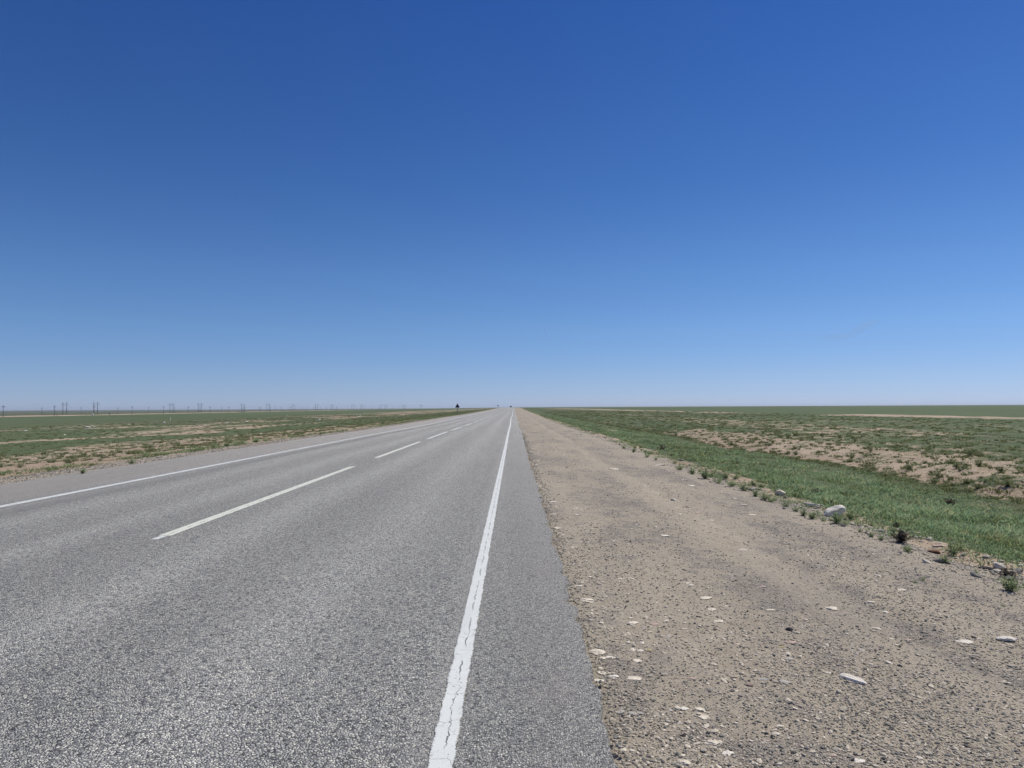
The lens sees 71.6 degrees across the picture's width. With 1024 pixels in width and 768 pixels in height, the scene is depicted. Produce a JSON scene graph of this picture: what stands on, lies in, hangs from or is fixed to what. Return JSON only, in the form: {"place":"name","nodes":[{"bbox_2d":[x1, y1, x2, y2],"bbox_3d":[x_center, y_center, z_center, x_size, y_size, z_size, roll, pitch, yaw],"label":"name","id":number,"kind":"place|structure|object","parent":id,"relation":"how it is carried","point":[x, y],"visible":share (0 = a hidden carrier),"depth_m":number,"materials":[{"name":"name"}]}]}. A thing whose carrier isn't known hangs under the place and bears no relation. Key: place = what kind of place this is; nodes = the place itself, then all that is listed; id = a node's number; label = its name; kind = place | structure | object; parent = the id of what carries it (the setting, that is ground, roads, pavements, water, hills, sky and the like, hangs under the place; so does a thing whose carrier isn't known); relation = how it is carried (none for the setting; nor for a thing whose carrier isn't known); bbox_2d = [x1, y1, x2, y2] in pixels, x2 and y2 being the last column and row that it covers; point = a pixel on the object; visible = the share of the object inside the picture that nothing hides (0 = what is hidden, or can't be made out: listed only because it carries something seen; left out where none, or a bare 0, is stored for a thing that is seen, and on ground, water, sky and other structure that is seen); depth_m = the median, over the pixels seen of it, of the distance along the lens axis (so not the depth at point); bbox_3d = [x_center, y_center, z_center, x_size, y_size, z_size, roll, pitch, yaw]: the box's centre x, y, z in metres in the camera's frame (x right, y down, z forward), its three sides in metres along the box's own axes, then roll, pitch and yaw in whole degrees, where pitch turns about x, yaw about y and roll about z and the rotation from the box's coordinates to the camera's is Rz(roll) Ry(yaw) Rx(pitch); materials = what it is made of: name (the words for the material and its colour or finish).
{"place":"outdoors","nodes":[
{"label":"outdoors","id":0,"kind":"place"},
{"bbox_2d":[0,407,617,767],"bbox_3d":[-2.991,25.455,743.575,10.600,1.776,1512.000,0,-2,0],"label":"road","id":1,"kind":"structure","parent":0,"point":[396,596],"depth_m":4.84,"materials":[{"name":"grey asphalt"}]},
{"bbox_2d":[0,405,1023,576],"bbox_3d":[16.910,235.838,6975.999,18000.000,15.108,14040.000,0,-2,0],"label":"ground","id":2,"kind":"structure","parent":0,"point":[25,419],"depth_m":67.99,"materials":[{"name":"soil"}]},
{"bbox_2d":[60,458,77,462],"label":"shrub","id":3,"kind":"object","parent":2,"relation":"on","point":[67,461],"visible":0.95,"depth_m":22.31,"materials":[{"name":"green plant"}]},
{"bbox_2d":[0,408,496,483],"bbox_3d":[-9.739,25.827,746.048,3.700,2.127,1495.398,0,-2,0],"label":"gravel verge","id":4,"kind":"structure","parent":2,"relation":"on","point":[123,463],"depth_m":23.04,"materials":[{"name":"beige gravel"}]},
{"bbox_2d":[77,468,87,473],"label":"herb tuft","id":5,"kind":"object","parent":4,"relation":"on","point":[83,470],"visible":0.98,"depth_m":15.97,"materials":[{"name":"green plant"}]},
{"bbox_2d":[0,410,1023,551],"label":"scrub","id":6,"kind":"object","parent":2,"relation":"on","point":[947,487],"visible":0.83,"depth_m":45.86,"materials":[{"name":"green plant"}]},
{"bbox_2d":[721,470,729,478],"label":"herb tuft","id":7,"kind":"object","parent":2,"relation":"on","point":[726,476],"visible":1,"depth_m":15.54,"materials":[{"name":"green plant"}]},
{"bbox_2d":[514,408,1023,767],"bbox_3d":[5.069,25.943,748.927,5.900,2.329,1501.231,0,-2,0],"label":"gravel shoulder","id":8,"kind":"object","parent":2,"relation":"on","point":[545,429],"visible":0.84,"depth_m":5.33,"materials":[{"name":"beige gravel"}]},
{"bbox_2d":[580,598,593,601],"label":"stone","id":9,"kind":"object","parent":8,"relation":"on","point":[585,599],"visible":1,"depth_m":5.32,"materials":[{"name":"stone"}]},
{"bbox_2d":[589,649,604,654],"bbox_3d":[0.502,1.583,4.196,0.098,0.020,0.080,0,-2,-5],"label":"stone","id":10,"kind":"object","parent":8,"relation":"on","point":[596,651],"visible":1,"depth_m":4.18,"materials":[{"name":"stone"}]},
{"bbox_2d":[522,433,691,767],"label":"asphalt crumbs","id":11,"kind":"object","parent":8,"relation":"on","point":[618,745],"visible":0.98,"depth_m":4.23,"materials":[{"name":"grey asphalt"}]},
{"bbox_2d":[626,621,638,624],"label":"stone","id":12,"kind":"object","parent":8,"relation":"on","point":[632,622],"visible":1,"depth_m":4.76,"materials":[{"name":"stone"}]},
{"bbox_2d":[626,676,641,680],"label":"stone","id":13,"kind":"object","parent":8,"relation":"on","point":[634,678],"visible":1,"depth_m":3.79,"materials":[{"name":"stone"}]},
{"bbox_2d":[677,759,690,764],"bbox_3d":[0.702,1.545,2.901,0.054,0.015,0.042,0,-2,6],"label":"stone","id":14,"kind":"object","parent":8,"relation":"on","point":[684,762],"visible":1,"depth_m":2.89,"materials":[{"name":"stone"}]},
{"bbox_2d":[688,467,697,473],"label":"herb tuft","id":15,"kind":"object","parent":8,"relation":"on","point":[693,471],"visible":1,"depth_m":16.31,"materials":[{"name":"green plant"}]},
{"bbox_2d":[694,707,706,710],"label":"stone","id":16,"kind":"object","parent":8,"relation":"on","point":[698,708],"visible":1,"depth_m":3.41,"materials":[{"name":"stone"}]},
{"bbox_2d":[695,714,709,718],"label":"stone","id":17,"kind":"object","parent":8,"relation":"on","point":[703,716],"visible":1,"depth_m":3.33,"materials":[{"name":"stone"}]},
{"bbox_2d":[697,468,712,478],"bbox_3d":[4.168,1.921,15.222,0.352,0.266,0.342,0,-2,-15],"label":"herb tuft","id":18,"kind":"object","parent":8,"relation":"on","point":[705,475],"visible":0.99,"depth_m":15.21,"materials":[{"name":"green plant"}]},
{"bbox_2d":[700,596,711,599],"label":"stone","id":19,"kind":"object","parent":8,"relation":"on","point":[705,597],"visible":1,"depth_m":5.45,"materials":[{"name":"stone"}]},
{"bbox_2d":[703,740,719,744],"bbox_3d":[0.863,1.554,3.078,0.078,0.015,0.041,0,-2,-6],"label":"stone","id":20,"kind":"object","parent":8,"relation":"on","point":[711,742],"visible":1,"depth_m":3.07,"materials":[{"name":"stone"}]},
{"bbox_2d":[711,478,722,483],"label":"herb tuft","id":21,"kind":"object","parent":8,"relation":"on","point":[719,480],"visible":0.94,"depth_m":14.28,"materials":[{"name":"green plant"}]},
{"bbox_2d":[722,750,733,755],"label":"stone","id":22,"kind":"object","parent":8,"relation":"on","point":[727,752],"visible":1,"depth_m":2.99,"materials":[{"name":"white stone"}]},
{"bbox_2d":[727,480,738,485],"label":"herb tuft","id":23,"kind":"object","parent":8,"relation":"on","point":[732,482],"visible":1,"depth_m":13.72,"materials":[{"name":"green plant"}]},
{"bbox_2d":[737,480,751,490],"bbox_3d":[4.316,1.893,13.183,0.277,0.228,0.265,-1,-2,30],"label":"herb tuft","id":24,"kind":"object","parent":8,"relation":"on","point":[744,488],"visible":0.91,"depth_m":13.19,"materials":[{"name":"green plant"}]},
{"bbox_2d":[751,489,761,496],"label":"herb tuft","id":25,"kind":"object","parent":8,"relation":"on","point":[755,492],"visible":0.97,"depth_m":12.24,"materials":[{"name":"green plant"}]},
{"bbox_2d":[759,493,767,499],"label":"herb tuft","id":26,"kind":"object","parent":8,"relation":"on","point":[764,495],"visible":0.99,"depth_m":11.72,"materials":[{"name":"green plant"}]},
{"bbox_2d":[765,494,776,501],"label":"herb tuft","id":27,"kind":"object","parent":8,"relation":"on","point":[771,499],"visible":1,"depth_m":11.64,"materials":[{"name":"green plant"}]},
{"bbox_2d":[778,679,791,683],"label":"pebble","id":28,"kind":"object","parent":8,"relation":"on","point":[783,681],"visible":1,"depth_m":3.78,"materials":[{"name":"white stone"}]},
{"bbox_2d":[797,508,808,515],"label":"herb tuft","id":29,"kind":"object","parent":8,"relation":"on","point":[802,513],"visible":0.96,"depth_m":10.06,"materials":[{"name":"green plant"}]},
{"bbox_2d":[803,502,820,506],"bbox_3d":[4.746,1.911,11.260,0.273,0.066,0.128,3,0,29],"label":"stone slab","id":30,"kind":"object","parent":8,"relation":"on","point":[808,503],"depth_m":11.22,"materials":[{"name":"stone"}]},
{"bbox_2d":[805,511,821,518],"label":"herb tuft","id":31,"kind":"object","parent":8,"relation":"on","point":[812,516],"visible":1,"depth_m":9.79,"materials":[{"name":"green plant"}]},
{"bbox_2d":[824,606,837,609],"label":"stone","id":32,"kind":"object","parent":8,"relation":"on","point":[831,608],"visible":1,"depth_m":5.28,"materials":[{"name":"stone"}]},
{"bbox_2d":[824,505,845,516],"bbox_3d":[4.688,1.860,10.373,0.397,0.156,0.185,-13,3,-20],"label":"boulder","id":33,"kind":"object","parent":8,"relation":"on","point":[840,509],"visible":0.74,"depth_m":10.31,"materials":[{"name":"white stone"}]},
{"bbox_2d":[830,510,845,522],"bbox_3d":[4.370,1.787,9.532,0.296,0.191,0.183,1,-3,-43],"label":"herb tuft","id":34,"kind":"object","parent":8,"relation":"on","point":[835,517],"visible":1,"depth_m":9.53,"materials":[{"name":"green plant"}]},
{"bbox_2d":[839,706,847,711],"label":"pebble","id":35,"kind":"object","parent":8,"relation":"on","point":[842,708],"visible":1,"depth_m":3.44,"materials":[{"name":"stone"}]},
{"bbox_2d":[839,673,866,683],"bbox_3d":[1.851,1.597,3.848,0.057,0.023,0.159,1,-1,-35],"label":"stone","id":36,"kind":"object","parent":8,"relation":"on","point":[855,679],"visible":1,"depth_m":3.84,"materials":[{"name":"white stone"}]},
{"bbox_2d":[854,758,865,762],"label":"stone","id":37,"kind":"object","parent":8,"relation":"on","point":[858,760],"visible":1,"depth_m":2.94,"materials":[{"name":"white stone"}]},
{"bbox_2d":[888,528,913,542],"bbox_3d":[4.460,1.732,8.146,0.301,0.191,0.222,0,-2,-10],"label":"dry bush","id":38,"kind":"object","parent":8,"relation":"on","point":[899,538],"visible":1,"depth_m":8.11,"materials":[{"name":"brown plant"}]},
{"bbox_2d":[902,544,912,551],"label":"herb tuft","id":39,"kind":"object","parent":8,"relation":"on","point":[907,549],"visible":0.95,"depth_m":7.53,"materials":[{"name":"green plant"}]},
{"bbox_2d":[928,550,940,553],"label":"rock","id":40,"kind":"object","parent":8,"relation":"on","point":[936,551],"visible":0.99,"depth_m":7.70,"materials":[{"name":"brown stone"}]},
{"bbox_2d":[937,554,953,562],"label":"leafy plant","id":41,"kind":"object","parent":8,"relation":"on","point":[945,558],"visible":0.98,"depth_m":7.08,"materials":[{"name":"green plant"}]},
{"bbox_2d":[956,639,972,643],"bbox_3d":[2.917,1.662,4.583,0.102,0.017,0.068,-1,-2,26],"label":"stone","id":42,"kind":"object","parent":8,"relation":"on","point":[966,641],"visible":1,"depth_m":4.57,"materials":[{"name":"white stone"}]},
{"bbox_2d":[979,566,993,569],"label":"rock","id":43,"kind":"object","parent":8,"relation":"on","point":[986,567],"visible":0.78,"depth_m":6.94,"materials":[{"name":"stone"}]},
{"bbox_2d":[996,636,1016,640],"bbox_3d":[3.223,1.661,4.627,0.122,0.033,0.058,-1,-2,14],"label":"stone","id":44,"kind":"object","parent":8,"relation":"on","point":[1005,638],"visible":1,"depth_m":4.61,"materials":[{"name":"white stone"}]},
{"bbox_2d":[998,567,1019,577],"bbox_3d":[4.627,1.760,6.616,0.134,0.115,0.182,0,-2,-17],"label":"dry bush","id":45,"kind":"object","parent":8,"relation":"on","point":[1007,572],"visible":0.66,"depth_m":6.61,"materials":[{"name":"plant"}]},
{"bbox_2d":[997,574,1023,591],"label":"leafy plant","id":46,"kind":"object","parent":8,"relation":"on","point":[1014,586],"visible":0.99,"depth_m":5.90,"materials":[{"name":"green plant"}]},
{"bbox_2d":[517,416,1023,767],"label":"limestone chips","id":47,"kind":"object","parent":2,"relation":"on","point":[758,760],"visible":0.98,"depth_m":4.11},
{"bbox_2d":[775,490,785,494],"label":"rock","id":48,"kind":"object","parent":2,"relation":"on","point":[780,492],"visible":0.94,"depth_m":12.79,"materials":[{"name":"stone"}]},
{"bbox_2d":[549,419,1023,585],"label":"rubble","id":49,"kind":"object","parent":2,"relation":"on","point":[993,571],"visible":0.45,"depth_m":8.38,"materials":[{"name":"grey stone"}]},
{"bbox_2d":[790,490,800,496],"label":"herb tuft","id":50,"kind":"object","parent":2,"relation":"on","point":[795,494],"visible":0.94,"depth_m":12.66,"materials":[{"name":"green plant"}]},
{"bbox_2d":[843,509,860,519],"bbox_3d":[4.819,1.850,10.055,0.261,0.185,0.254,-1,-2,18],"label":"herb tuft","id":51,"kind":"object","parent":2,"relation":"on","point":[851,515],"visible":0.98,"depth_m":10.05,"materials":[{"name":"green plant"}]},
{"bbox_2d":[877,471,891,475],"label":"shrub","id":52,"kind":"object","parent":2,"relation":"on","point":[886,473],"visible":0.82,"depth_m":24.51,"materials":[{"name":"green plant"}]},
{"bbox_2d":[927,477,943,483],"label":"shrub","id":53,"kind":"object","parent":2,"relation":"on","point":[934,480],"visible":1,"depth_m":22.66,"materials":[{"name":"green plant"}]},
{"bbox_2d":[930,471,944,477],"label":"shrub","id":54,"kind":"object","parent":2,"relation":"on","point":[938,474],"visible":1,"depth_m":23.45,"materials":[{"name":"green plant"}]},
{"bbox_2d":[944,480,957,484],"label":"shrub","id":55,"kind":"object","parent":2,"relation":"on","point":[951,483],"visible":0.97,"depth_m":21.69,"materials":[{"name":"green plant"}]},
{"bbox_2d":[944,497,957,504],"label":"dry bush","id":56,"kind":"object","parent":2,"relation":"on","point":[949,501],"visible":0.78,"depth_m":16.33,"materials":[{"name":"plant"}]},
{"bbox_2d":[945,458,958,463],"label":"shrub","id":57,"kind":"object","parent":2,"relation":"on","point":[950,460],"visible":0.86,"depth_m":25.46,"materials":[{"name":"green plant"}]},
{"bbox_2d":[945,543,959,555],"bbox_3d":[4.701,1.773,7.598,0.171,0.143,0.166,1,-2,-30],"label":"herb tuft","id":58,"kind":"object","parent":2,"relation":"on","point":[954,552],"visible":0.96,"depth_m":7.58,"materials":[{"name":"green plant"}]},
{"bbox_2d":[949,461,961,468],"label":"shrub","id":59,"kind":"object","parent":2,"relation":"on","point":[958,465],"visible":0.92,"depth_m":24.13,"materials":[{"name":"green plant"}]},
{"bbox_2d":[947,540,971,550],"bbox_3d":[4.901,1.772,7.784,0.220,0.122,0.211,1,-3,-43],"label":"herb tuft","id":60,"kind":"object","parent":2,"relation":"on","point":[961,548],"visible":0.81,"depth_m":7.77,"materials":[{"name":"green plant"}]},
{"bbox_2d":[972,482,985,488],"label":"shrub","id":61,"kind":"object","parent":2,"relation":"on","point":[976,486],"visible":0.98,"depth_m":20.64,"materials":[{"name":"green plant"}]},
{"bbox_2d":[972,460,986,466],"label":"shrub","id":62,"kind":"object","parent":2,"relation":"on","point":[977,464],"visible":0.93,"depth_m":24.34,"materials":[{"name":"green plant"}]},
{"bbox_2d":[974,451,986,456],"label":"shrub","id":63,"kind":"object","parent":2,"relation":"on","point":[980,453],"visible":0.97,"depth_m":27.27,"materials":[{"name":"green plant"}]},
{"bbox_2d":[993,562,1005,568],"bbox_3d":[4.817,1.804,7.014,0.117,0.075,0.084,-2,-2,35],"label":"rock","id":64,"kind":"object","parent":2,"relation":"on","point":[996,565],"visible":0.84,"depth_m":7.00,"materials":[{"name":"stone"}]},
{"bbox_2d":[996,465,1007,471],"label":"shrub","id":65,"kind":"object","parent":2,"relation":"on","point":[1000,469],"visible":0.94,"depth_m":22.47,"materials":[{"name":"green plant"}]},
{"bbox_2d":[998,478,1015,485],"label":"shrub","id":66,"kind":"object","parent":2,"relation":"on","point":[1007,483],"visible":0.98,"depth_m":20.18,"materials":[{"name":"green plant"}]},
{"bbox_2d":[0,410,1023,568],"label":"wild grass","id":67,"kind":"structure","parent":0,"point":[969,534],"depth_m":16.70,"materials":[{"name":"green plant"}]},
{"bbox_2d":[0,0,1023,410],"label":"sky","id":68,"kind":"structure","parent":0,"point":[210,204],"materials":[{"name":"blue"}]}
]}

